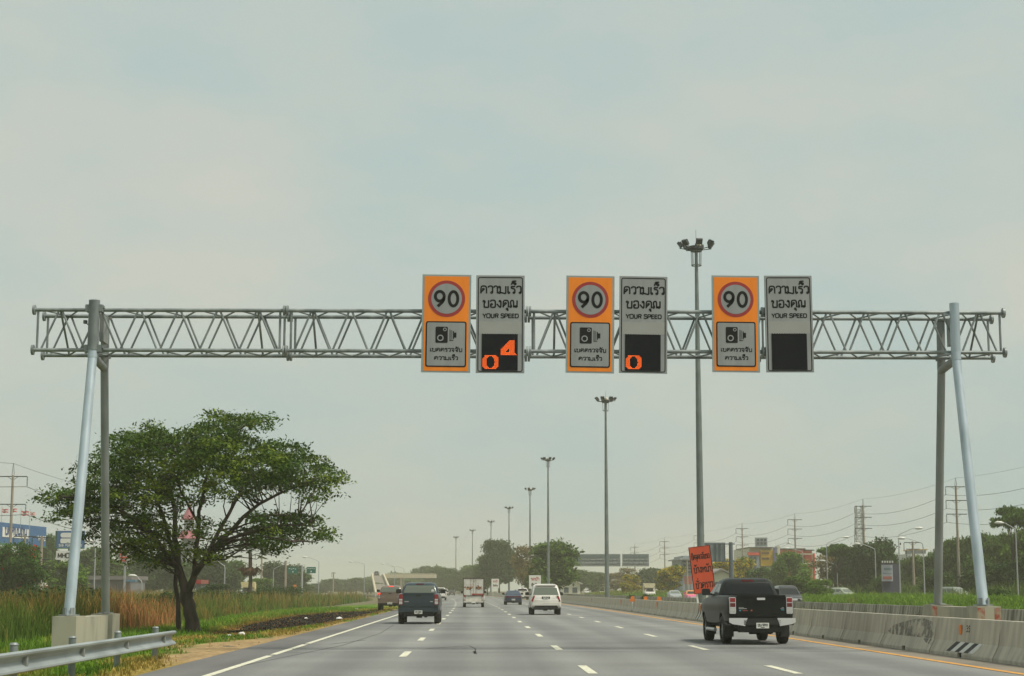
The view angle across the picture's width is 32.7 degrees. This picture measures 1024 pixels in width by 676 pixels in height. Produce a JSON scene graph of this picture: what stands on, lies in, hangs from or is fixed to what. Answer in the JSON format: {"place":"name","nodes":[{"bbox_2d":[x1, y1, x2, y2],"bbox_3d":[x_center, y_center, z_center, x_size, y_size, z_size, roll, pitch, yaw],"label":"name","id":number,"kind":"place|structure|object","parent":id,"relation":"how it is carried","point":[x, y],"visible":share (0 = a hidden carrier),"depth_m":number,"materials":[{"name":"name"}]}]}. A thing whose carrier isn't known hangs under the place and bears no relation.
{"place":"outdoors","nodes":[
{"label":"outdoors","id":0,"kind":"place"},
{"bbox_2d":[55,531,84,560],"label":"billboard","id":1,"kind":"object","parent":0,"point":[62,538],"visible":0.55,"depth_m":232.31,"materials":[{"name":"blue"}]},
{"bbox_2d":[96,591,590,661],"bbox_3d":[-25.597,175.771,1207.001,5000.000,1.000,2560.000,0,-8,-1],"label":"ground","id":2,"kind":"structure","parent":0,"point":[375,599],"depth_m":263.19,"materials":[{"name":"soil"}]},
{"bbox_2d":[0,469,27,544],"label":"utility pole","id":3,"kind":"object","parent":2,"relation":"on","point":[11,511],"visible":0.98,"depth_m":188.20,"materials":[{"name":"concrete"}]},
{"bbox_2d":[0,522,45,587],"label":"blue billboard","id":4,"kind":"object","parent":2,"relation":"on","point":[36,531],"visible":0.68,"depth_m":220.17,"materials":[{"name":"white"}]},
{"bbox_2d":[0,540,53,594],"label":"tree","id":5,"kind":"object","parent":2,"relation":"on","point":[18,569],"visible":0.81,"depth_m":164.48,"materials":[{"name":"green plant"}]},
{"bbox_2d":[0,586,64,605],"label":"shrub","id":6,"kind":"object","parent":2,"relation":"on","point":[18,598],"visible":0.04,"depth_m":87.06,"materials":[{"name":"green plant"}]},
{"bbox_2d":[0,582,93,600],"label":"shrub","id":7,"kind":"object","parent":2,"relation":"on","point":[28,590],"visible":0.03,"depth_m":93.98,"materials":[{"name":"green plant"}]},
{"bbox_2d":[36,533,58,582],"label":"tree","id":8,"kind":"object","parent":2,"relation":"on","point":[49,551],"visible":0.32,"depth_m":324.51,"materials":[{"name":"green plant"}]},
{"bbox_2d":[34,559,64,589],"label":"tree","id":9,"kind":"object","parent":2,"relation":"on","point":[51,567],"visible":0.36,"depth_m":244.39,"materials":[{"name":"green plant"}]},
{"bbox_2d":[44,559,89,589],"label":"tree","id":10,"kind":"object","parent":2,"relation":"on","point":[62,569],"visible":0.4,"depth_m":220.99,"materials":[{"name":"green plant"}]},
{"bbox_2d":[0,626,175,675],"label":"guardrail","id":11,"kind":"object","parent":2,"relation":"on","point":[14,661],"visible":0.99,"depth_m":29.49,"materials":[{"name":"metal"}]},
{"bbox_2d":[79,545,113,575],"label":"tree","id":12,"kind":"object","parent":2,"relation":"on","point":[88,553],"visible":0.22,"depth_m":314.27,"materials":[{"name":"green plant"}]},
{"bbox_2d":[85,557,132,575],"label":"tree","id":13,"kind":"object","parent":2,"relation":"on","point":[116,568],"visible":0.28,"depth_m":295.19,"materials":[{"name":"green plant"}]},
{"bbox_2d":[126,557,159,592],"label":"tree","id":14,"kind":"object","parent":2,"relation":"on","point":[137,572],"visible":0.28,"depth_m":322.16,"materials":[{"name":"green plant"}]},
{"bbox_2d":[136,590,195,607],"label":"shrub","id":15,"kind":"object","parent":2,"relation":"on","point":[170,595],"visible":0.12,"depth_m":117.41,"materials":[{"name":"green plant"}]},
{"bbox_2d":[145,562,197,592],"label":"tree","id":16,"kind":"object","parent":2,"relation":"on","point":[162,579],"visible":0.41,"depth_m":314.36,"materials":[{"name":"green plant"}]},
{"bbox_2d":[0,583,372,643],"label":"reed bed","id":17,"kind":"object","parent":2,"relation":"on","point":[22,618],"visible":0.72,"depth_m":70.52,"materials":[{"name":"green plant"}]},
{"bbox_2d":[177,503,200,590],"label":"spired tower","id":18,"kind":"structure","parent":2,"relation":"on","point":[188,536],"depth_m":335.60,"materials":[{"name":"pink tile"}]},
{"bbox_2d":[26,408,356,631],"bbox_3d":[-11.609,6.520,62.494,12.355,8.434,10.224,0,-8,-1],"label":"rain tree","id":19,"kind":"object","parent":2,"relation":"on","point":[197,448],"visible":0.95,"depth_m":61.05,"materials":[{"name":"green plant"}]},
{"bbox_2d":[0,604,397,675],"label":"verge","id":20,"kind":"structure","parent":2,"relation":"on","point":[198,651],"depth_m":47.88,"materials":[{"name":"green plant"}]},
{"bbox_2d":[51,613,119,646],"bbox_3d":[-10.172,7.366,41.772,0.540,1.460,4.900,0,-8,-1],"label":"gantry footing","id":21,"kind":"object","parent":20,"relation":"on","point":[93,627],"visible":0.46,"depth_m":40.28,"materials":[{"name":"concrete"}]},
{"bbox_2d":[30,299,1007,615],"bbox_3d":[0.230,2.936,42.612,23.855,7.590,4.440,0,-8,-1],"label":"sign gantry","id":22,"kind":"object","parent":21,"relation":"on","point":[98,355],"visible":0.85,"depth_m":42.92,"materials":[{"name":"metal"}]},
{"bbox_2d":[421,274,470,372],"bbox_3d":[-1.606,-0.344,42.676,1.196,2.414,0.234,1,-8,-1],"label":"speed limit sign","id":23,"kind":"object","parent":22,"relation":"attached to","point":[446,325],"visible":1,"depth_m":42.57,"materials":[{"name":"metal"}]},
{"bbox_2d":[476,275,524,372],"bbox_3d":[-0.289,-0.329,42.702,1.185,2.409,0.234,0,-8,-1],"label":"speed display sign","id":24,"kind":"object","parent":22,"relation":"attached to","point":[500,314],"visible":1,"depth_m":42.60,"materials":[{"name":"metal"}]},
{"bbox_2d":[565,275,614,373],"bbox_3d":[1.909,-0.323,42.748,1.181,2.399,0.234,1,-8,-1],"label":"speed limit sign","id":25,"kind":"object","parent":22,"relation":"attached to","point":[589,324],"visible":1,"depth_m":42.64,"materials":[{"name":"metal"}]},
{"bbox_2d":[619,276,666,373],"bbox_3d":[3.209,-0.314,42.774,1.176,2.395,0.234,1,-8,-1],"label":"speed display sign","id":26,"kind":"object","parent":22,"relation":"attached to","point":[642,324],"visible":1,"depth_m":42.67,"materials":[{"name":"metal"}]},
{"bbox_2d":[711,275,759,372],"bbox_3d":[5.479,-0.336,42.825,1.167,2.391,0.234,1,-8,-1],"label":"speed limit sign","id":27,"kind":"object","parent":22,"relation":"attached to","point":[735,327],"visible":1,"depth_m":42.72,"materials":[{"name":"metal"}]},
{"bbox_2d":[764,276,813,371],"bbox_3d":[6.788,-0.336,42.855,1.168,2.393,0.230,0,-8,-1],"label":"speed display sign","id":28,"kind":"object","parent":22,"relation":"attached to","point":[788,325],"visible":1,"depth_m":42.75,"materials":[{"name":"metal"}]},
{"bbox_2d":[189,558,231,588],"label":"tree","id":29,"kind":"object","parent":2,"relation":"on","point":[213,574],"visible":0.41,"depth_m":324.34,"materials":[{"name":"green plant"}]},
{"bbox_2d":[193,586,250,602],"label":"shrub","id":30,"kind":"object","parent":2,"relation":"on","point":[212,590],"visible":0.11,"depth_m":147.42,"materials":[{"name":"green plant"}]},
{"bbox_2d":[223,559,247,591],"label":"tree","id":31,"kind":"object","parent":2,"relation":"on","point":[237,577],"visible":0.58,"depth_m":334.56,"materials":[{"name":"green plant"}]},
{"bbox_2d":[233,541,267,591],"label":"sugar palm","id":32,"kind":"object","parent":2,"relation":"on","point":[250,571],"visible":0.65,"depth_m":192.43,"materials":[{"name":"green plant"}]},
{"bbox_2d":[257,584,305,598],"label":"shrub","id":33,"kind":"object","parent":2,"relation":"on","point":[290,589],"visible":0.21,"depth_m":197.49,"materials":[{"name":"green plant"}]},
{"bbox_2d":[256,559,310,588],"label":"tree","id":34,"kind":"object","parent":2,"relation":"on","point":[267,571],"visible":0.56,"depth_m":393.27,"materials":[{"name":"green plant"}]},
{"bbox_2d":[288,572,315,592],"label":"tree","id":35,"kind":"object","parent":2,"relation":"on","point":[307,577],"visible":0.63,"depth_m":389.38,"materials":[{"name":"green plant"}]},
{"bbox_2d":[288,565,315,591],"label":"direction sign","id":36,"kind":"object","parent":2,"relation":"on","point":[292,570],"visible":0.95,"depth_m":256.95,"materials":[{"name":"green"}]},
{"bbox_2d":[319,578,344,593],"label":"tree","id":37,"kind":"object","parent":2,"relation":"on","point":[338,584],"visible":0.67,"depth_m":650.80,"materials":[{"name":"green plant"}]},
{"bbox_2d":[344,577,370,592],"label":"tree","id":38,"kind":"object","parent":2,"relation":"on","point":[358,584],"visible":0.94,"depth_m":690.03,"materials":[{"name":"green plant"}]},
{"bbox_2d":[371,573,435,596],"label":"flyover","id":39,"kind":"object","parent":2,"relation":"on","point":[381,579],"visible":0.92,"depth_m":633.37,"materials":[{"name":"beige concrete"}]},
{"bbox_2d":[435,566,456,589],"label":"tree","id":40,"kind":"object","parent":2,"relation":"on","point":[447,576],"visible":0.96,"depth_m":592.32,"materials":[{"name":"green plant"}]},
{"bbox_2d":[509,544,534,587],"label":"tree","id":41,"kind":"object","parent":2,"relation":"on","point":[520,564],"visible":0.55,"depth_m":331.96,"materials":[{"name":"green plant"}]},
{"bbox_2d":[575,569,598,591],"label":"tree","id":42,"kind":"object","parent":2,"relation":"on","point":[586,584],"visible":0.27,"depth_m":493.32,"materials":[{"name":"green plant"}]},
{"bbox_2d":[586,571,610,591],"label":"tree","id":43,"kind":"object","parent":2,"relation":"on","point":[596,577],"visible":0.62,"depth_m":513.84,"materials":[{"name":"green plant"}]},
{"bbox_2d":[620,574,642,590],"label":"tree","id":44,"kind":"object","parent":2,"relation":"on","point":[632,580],"visible":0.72,"depth_m":366.18,"materials":[{"name":"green plant"}]},
{"bbox_2d":[635,567,659,589],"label":"tree","id":45,"kind":"object","parent":2,"relation":"on","point":[647,575],"visible":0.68,"depth_m":474.35,"materials":[{"name":"green plant"}]},
{"bbox_2d":[653,564,685,590],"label":"tree","id":46,"kind":"object","parent":2,"relation":"on","point":[671,577],"visible":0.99,"depth_m":326.99,"materials":[{"name":"yellow plant"}]},
{"bbox_2d":[733,556,756,577],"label":"tree","id":47,"kind":"object","parent":2,"relation":"on","point":[743,564],"visible":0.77,"depth_m":327.35,"materials":[{"name":"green plant"}]},
{"bbox_2d":[734,546,779,570],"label":"shop building","id":48,"kind":"structure","parent":2,"relation":"on","point":[762,558],"depth_m":397.26,"materials":[{"name":"grey"}]},
{"bbox_2d":[743,566,773,582],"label":"tree","id":49,"kind":"object","parent":2,"relation":"on","point":[761,572],"visible":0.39,"depth_m":287.06,"materials":[{"name":"green plant"}]},
{"bbox_2d":[767,559,788,586],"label":"tree","id":50,"kind":"object","parent":2,"relation":"on","point":[778,572],"visible":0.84,"depth_m":277.24,"materials":[{"name":"green plant"}]},
{"bbox_2d":[768,549,812,582],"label":"tree","id":51,"kind":"object","parent":2,"relation":"on","point":[795,566],"visible":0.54,"depth_m":297.38,"materials":[{"name":"green plant"}]},
{"bbox_2d":[779,574,812,593],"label":"tree","id":52,"kind":"object","parent":2,"relation":"on","point":[798,582],"visible":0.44,"depth_m":212.72,"materials":[{"name":"green plant"}]},
{"bbox_2d":[780,548,815,579],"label":"shopping hall","id":53,"kind":"structure","parent":2,"relation":"on","point":[809,554],"depth_m":428.47,"materials":[{"name":"red"}]},
{"bbox_2d":[585,589,1023,609],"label":"meadow grass","id":54,"kind":"structure","parent":2,"relation":"on","point":[1012,601],"depth_m":145.54,"materials":[{"name":"green plant"}]},
{"bbox_2d":[802,579,836,595],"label":"bush","id":55,"kind":"object","parent":2,"relation":"on","point":[814,586],"visible":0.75,"depth_m":203.41,"materials":[{"name":"green plant"}]},
{"bbox_2d":[808,554,841,587],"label":"tree","id":56,"kind":"object","parent":2,"relation":"on","point":[822,573],"visible":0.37,"depth_m":287.87,"materials":[{"name":"green plant"}]},
{"bbox_2d":[816,543,853,587],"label":"tree","id":57,"kind":"object","parent":2,"relation":"on","point":[836,550],"visible":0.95,"depth_m":263.26,"materials":[{"name":"green plant"}]},
{"bbox_2d":[825,556,854,588],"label":"tree","id":58,"kind":"object","parent":2,"relation":"on","point":[843,580],"visible":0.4,"depth_m":272.66,"materials":[{"name":"green plant"}]},
{"bbox_2d":[854,507,864,546],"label":"lattice tower","id":59,"kind":"structure","parent":2,"relation":"on","point":[856,519],"depth_m":419.43,"materials":[{"name":"metal"}]},
{"bbox_2d":[843,536,900,589],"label":"tree","id":60,"kind":"object","parent":2,"relation":"on","point":[861,568],"visible":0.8,"depth_m":259.69,"materials":[{"name":"green plant"}]},
{"bbox_2d":[900,554,925,586],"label":"tree","id":61,"kind":"object","parent":2,"relation":"on","point":[907,564],"visible":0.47,"depth_m":283.07,"materials":[{"name":"green plant"}]},
{"bbox_2d":[825,578,1023,595],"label":"roadside brush","id":62,"kind":"object","parent":2,"relation":"on","point":[908,589],"visible":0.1,"depth_m":207.61,"materials":[{"name":"green plant"}]},
{"bbox_2d":[917,568,956,593],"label":"tree","id":63,"kind":"object","parent":2,"relation":"on","point":[948,578],"visible":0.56,"depth_m":213.48,"materials":[{"name":"green plant"}]},
{"bbox_2d":[918,549,960,583],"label":"tree","id":64,"kind":"object","parent":2,"relation":"on","point":[929,562],"visible":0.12,"depth_m":268.04,"materials":[{"name":"green plant"}]},
{"bbox_2d":[943,536,965,586],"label":"tree","id":65,"kind":"object","parent":2,"relation":"on","point":[949,556],"visible":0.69,"depth_m":248.47,"materials":[{"name":"green plant"}]},
{"bbox_2d":[945,483,966,586],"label":"utility pole","id":66,"kind":"object","parent":2,"relation":"on","point":[957,539],"visible":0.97,"depth_m":217.02,"materials":[{"name":"concrete"}]},
{"bbox_2d":[955,530,994,575],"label":"tree","id":67,"kind":"object","parent":2,"relation":"on","point":[965,550],"visible":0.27,"depth_m":243.83,"materials":[{"name":"green plant"}]},
{"bbox_2d":[958,559,996,591],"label":"tree","id":68,"kind":"object","parent":2,"relation":"on","point":[967,580],"visible":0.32,"depth_m":213.46,"materials":[{"name":"green plant"}]},
{"bbox_2d":[983,528,1011,564],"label":"tree","id":69,"kind":"object","parent":2,"relation":"on","point":[994,544],"visible":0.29,"depth_m":232.90,"materials":[{"name":"green plant"}]},
{"bbox_2d":[985,561,1023,589],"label":"tree","id":70,"kind":"object","parent":2,"relation":"on","point":[1007,570],"visible":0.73,"depth_m":198.60,"materials":[{"name":"green plant"}]},
{"bbox_2d":[989,504,1023,563],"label":"tree","id":71,"kind":"object","parent":2,"relation":"on","point":[1012,515],"visible":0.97,"depth_m":204.47,"materials":[{"name":"green plant"}]},
{"bbox_2d":[998,527,1023,583],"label":"tree","id":72,"kind":"object","parent":2,"relation":"on","point":[1006,553],"visible":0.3,"depth_m":214.67,"materials":[{"name":"green plant"}]},
{"bbox_2d":[0,0,1023,590],"label":"sky","id":73,"kind":"structure","parent":0,"point":[227,154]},
{"bbox_2d":[136,594,1023,675],"bbox_3d":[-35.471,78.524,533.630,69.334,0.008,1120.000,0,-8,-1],"label":"road","id":74,"kind":"structure","parent":0,"point":[494,636],"depth_m":40.90,"materials":[{"name":"grey asphalt"}]},
{"bbox_2d":[377,585,401,609],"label":"pickup truck","id":75,"kind":"object","parent":74,"relation":"on","point":[387,595],"visible":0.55,"depth_m":125.27,"materials":[{"name":"brown metal"}]},
{"bbox_2d":[396,582,445,623],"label":"pickup truck","id":76,"kind":"object","parent":74,"relation":"on","point":[419,599],"visible":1,"depth_m":74.89,"materials":[{"name":"blue metal"}]},
{"bbox_2d":[461,578,485,606],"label":"box pickup","id":77,"kind":"object","parent":74,"relation":"on","point":[473,591],"visible":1,"depth_m":147.40,"materials":[{"name":"white metal"}]},
{"bbox_2d":[502,590,522,604],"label":"sedan","id":78,"kind":"object","parent":74,"relation":"on","point":[512,596],"visible":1,"depth_m":172.58,"materials":[{"name":"blue paint"}]},
{"bbox_2d":[525,584,562,614],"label":"white wagon","id":79,"kind":"object","parent":74,"relation":"on","point":[544,597],"visible":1,"depth_m":102.65,"materials":[{"name":"paint"}]},
{"bbox_2d":[702,578,795,643],"bbox_3d":[6.572,7.674,49.239,2.217,1.785,5.496,0,-8,-2],"label":"pickup truck","id":80,"kind":"object","parent":74,"relation":"on","point":[761,608],"visible":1,"depth_m":47.24,"materials":[{"name":"black paint"}]},
{"label":"median ground","id":81,"kind":"structure","parent":0,"visible":0},
{"bbox_2d":[472,554,492,594],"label":"tree","id":82,"kind":"object","parent":81,"relation":"on","point":[487,581],"visible":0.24,"depth_m":445.02,"materials":[{"name":"green plant"}]},
{"bbox_2d":[477,538,518,592],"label":"tree","id":83,"kind":"object","parent":81,"relation":"on","point":[496,563],"visible":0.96,"depth_m":436.21,"materials":[{"name":"green plant"}]},
{"bbox_2d":[541,457,554,583],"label":"floodlight mast","id":84,"kind":"object","parent":81,"relation":"on","point":[548,542],"visible":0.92,"depth_m":277.69,"materials":[{"name":"beige metal"}]},
{"bbox_2d":[522,536,584,589],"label":"tree","id":85,"kind":"object","parent":81,"relation":"on","point":[563,556],"visible":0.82,"depth_m":287.82,"materials":[{"name":"green plant"}]},
{"bbox_2d":[595,391,616,597],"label":"floodlight mast","id":86,"kind":"object","parent":81,"relation":"on","point":[605,400],"visible":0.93,"depth_m":186.49,"materials":[{"name":"beige metal"}]},
{"bbox_2d":[679,602,694,619],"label":"concrete barrier","id":87,"kind":"object","parent":81,"relation":"on","point":[687,612],"visible":0.6,"depth_m":87.45,"materials":[{"name":"grey concrete"}]},
{"bbox_2d":[677,238,714,602],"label":"floodlight mast","id":88,"kind":"object","parent":81,"relation":"on","point":[697,247],"visible":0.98,"depth_m":109.63,"materials":[{"name":"metal"}]},
{"bbox_2d":[688,545,714,602],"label":"orange board","id":89,"kind":"object","parent":81,"relation":"on","point":[702,573],"visible":1,"depth_m":96.38,"materials":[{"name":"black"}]},
{"bbox_2d":[704,542,734,577],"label":"cantilever sign","id":90,"kind":"object","parent":81,"relation":"on","point":[717,552],"visible":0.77,"depth_m":115.51,"materials":[{"name":"grey metal"}]},
{"bbox_2d":[789,608,813,635],"bbox_3d":[9.594,9.393,57.765,0.600,0.840,4.940,0,-8,-1],"label":"concrete barrier","id":91,"kind":"object","parent":81,"relation":"on","point":[802,624],"visible":0.55,"depth_m":56.82,"materials":[{"name":"grey concrete"}]},
{"bbox_2d":[807,610,848,640],"bbox_3d":[9.699,8.678,52.817,0.600,0.840,4.940,0,-8,-1],"label":"concrete barrier","id":92,"kind":"object","parent":81,"relation":"on","point":[828,624],"visible":0.78,"depth_m":52.61,"materials":[{"name":"grey concrete"}]},
{"bbox_2d":[851,604,875,612],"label":"concrete barrier","id":93,"kind":"object","parent":81,"relation":"on","point":[862,608],"visible":0.23,"depth_m":80.24,"materials":[{"name":"grey concrete"}]},
{"bbox_2d":[840,612,886,645],"bbox_3d":[9.804,7.964,47.870,0.600,0.840,4.940,0,-8,-1],"label":"concrete barrier","id":94,"kind":"object","parent":81,"relation":"on","point":[864,628],"visible":0.8,"depth_m":47.65,"materials":[{"name":"grey concrete"}]},
{"bbox_2d":[875,604,902,613],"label":"concrete barrier","id":95,"kind":"object","parent":81,"relation":"on","point":[889,609],"visible":0.23,"depth_m":75.33,"materials":[{"name":"grey concrete"}]},
{"bbox_2d":[880,614,937,652],"bbox_3d":[9.909,7.249,42.922,0.600,0.840,4.940,0,-8,-1],"label":"concrete barrier","id":96,"kind":"object","parent":81,"relation":"on","point":[912,632],"visible":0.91,"depth_m":42.69,"materials":[{"name":"grey concrete"}]},
{"bbox_2d":[902,605,922,615],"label":"concrete barrier","id":97,"kind":"object","parent":81,"relation":"on","point":[910,610],"visible":0.14,"depth_m":71.30,"materials":[{"name":"grey concrete"}]},
{"bbox_2d":[923,605,1000,619],"bbox_3d":[10.864,7.073,42.258,0.540,1.180,4.904,0,-8,-1],"label":"gantry footing","id":98,"kind":"object","parent":81,"relation":"on","point":[984,612],"visible":0.35,"depth_m":41.21,"materials":[{"name":"concrete"}]},
{"bbox_2d":[930,617,1005,661],"bbox_3d":[10.014,6.535,37.974,0.600,0.840,4.940,0,-8,-1],"label":"concrete barrier","id":99,"kind":"object","parent":81,"relation":"on","point":[975,639],"visible":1,"depth_m":37.69,"materials":[{"name":"grey concrete"}]},
{"bbox_2d":[993,621,1023,665],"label":"concrete barrier","id":100,"kind":"object","parent":81,"relation":"on","point":[1010,649],"visible":1,"depth_m":34.62,"materials":[{"name":"grey concrete"}]},
{"bbox_3d":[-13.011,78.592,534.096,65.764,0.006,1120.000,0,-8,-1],"label":"opposite road","id":101,"kind":"structure","parent":0,"visible":0},
{"bbox_2d":[559,554,648,591],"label":"sign gantry","id":102,"kind":"object","parent":101,"relation":"on","point":[614,560],"visible":0.67,"depth_m":377.49,"materials":[{"name":"metal"}]},
{"bbox_2d":[774,585,802,601],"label":"oncoming wagon","id":103,"kind":"object","parent":101,"relation":"on","point":[793,592],"visible":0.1,"depth_m":137.91,"materials":[{"name":"paint"}]},
{"label":"side road","id":104,"kind":"structure","parent":0,"visible":0},
{"bbox_2d":[87,576,147,592],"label":"long shed","id":105,"kind":"structure","parent":104,"relation":"on","point":[135,582],"depth_m":266.14,"materials":[{"name":"grey metal"}]},
{"label":"frontage road","id":106,"kind":"structure","parent":0,"visible":0},
{"bbox_2d":[668,556,693,591],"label":"grey tower block","id":107,"kind":"structure","parent":106,"relation":"on","point":[678,560],"depth_m":387.71,"materials":[{"name":"grey"}]},
{"bbox_2d":[881,561,899,592],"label":"billboard","id":108,"kind":"object","parent":106,"relation":"on","point":[890,577],"visible":0.98,"depth_m":211.18,"materials":[{"name":"grey metal"}]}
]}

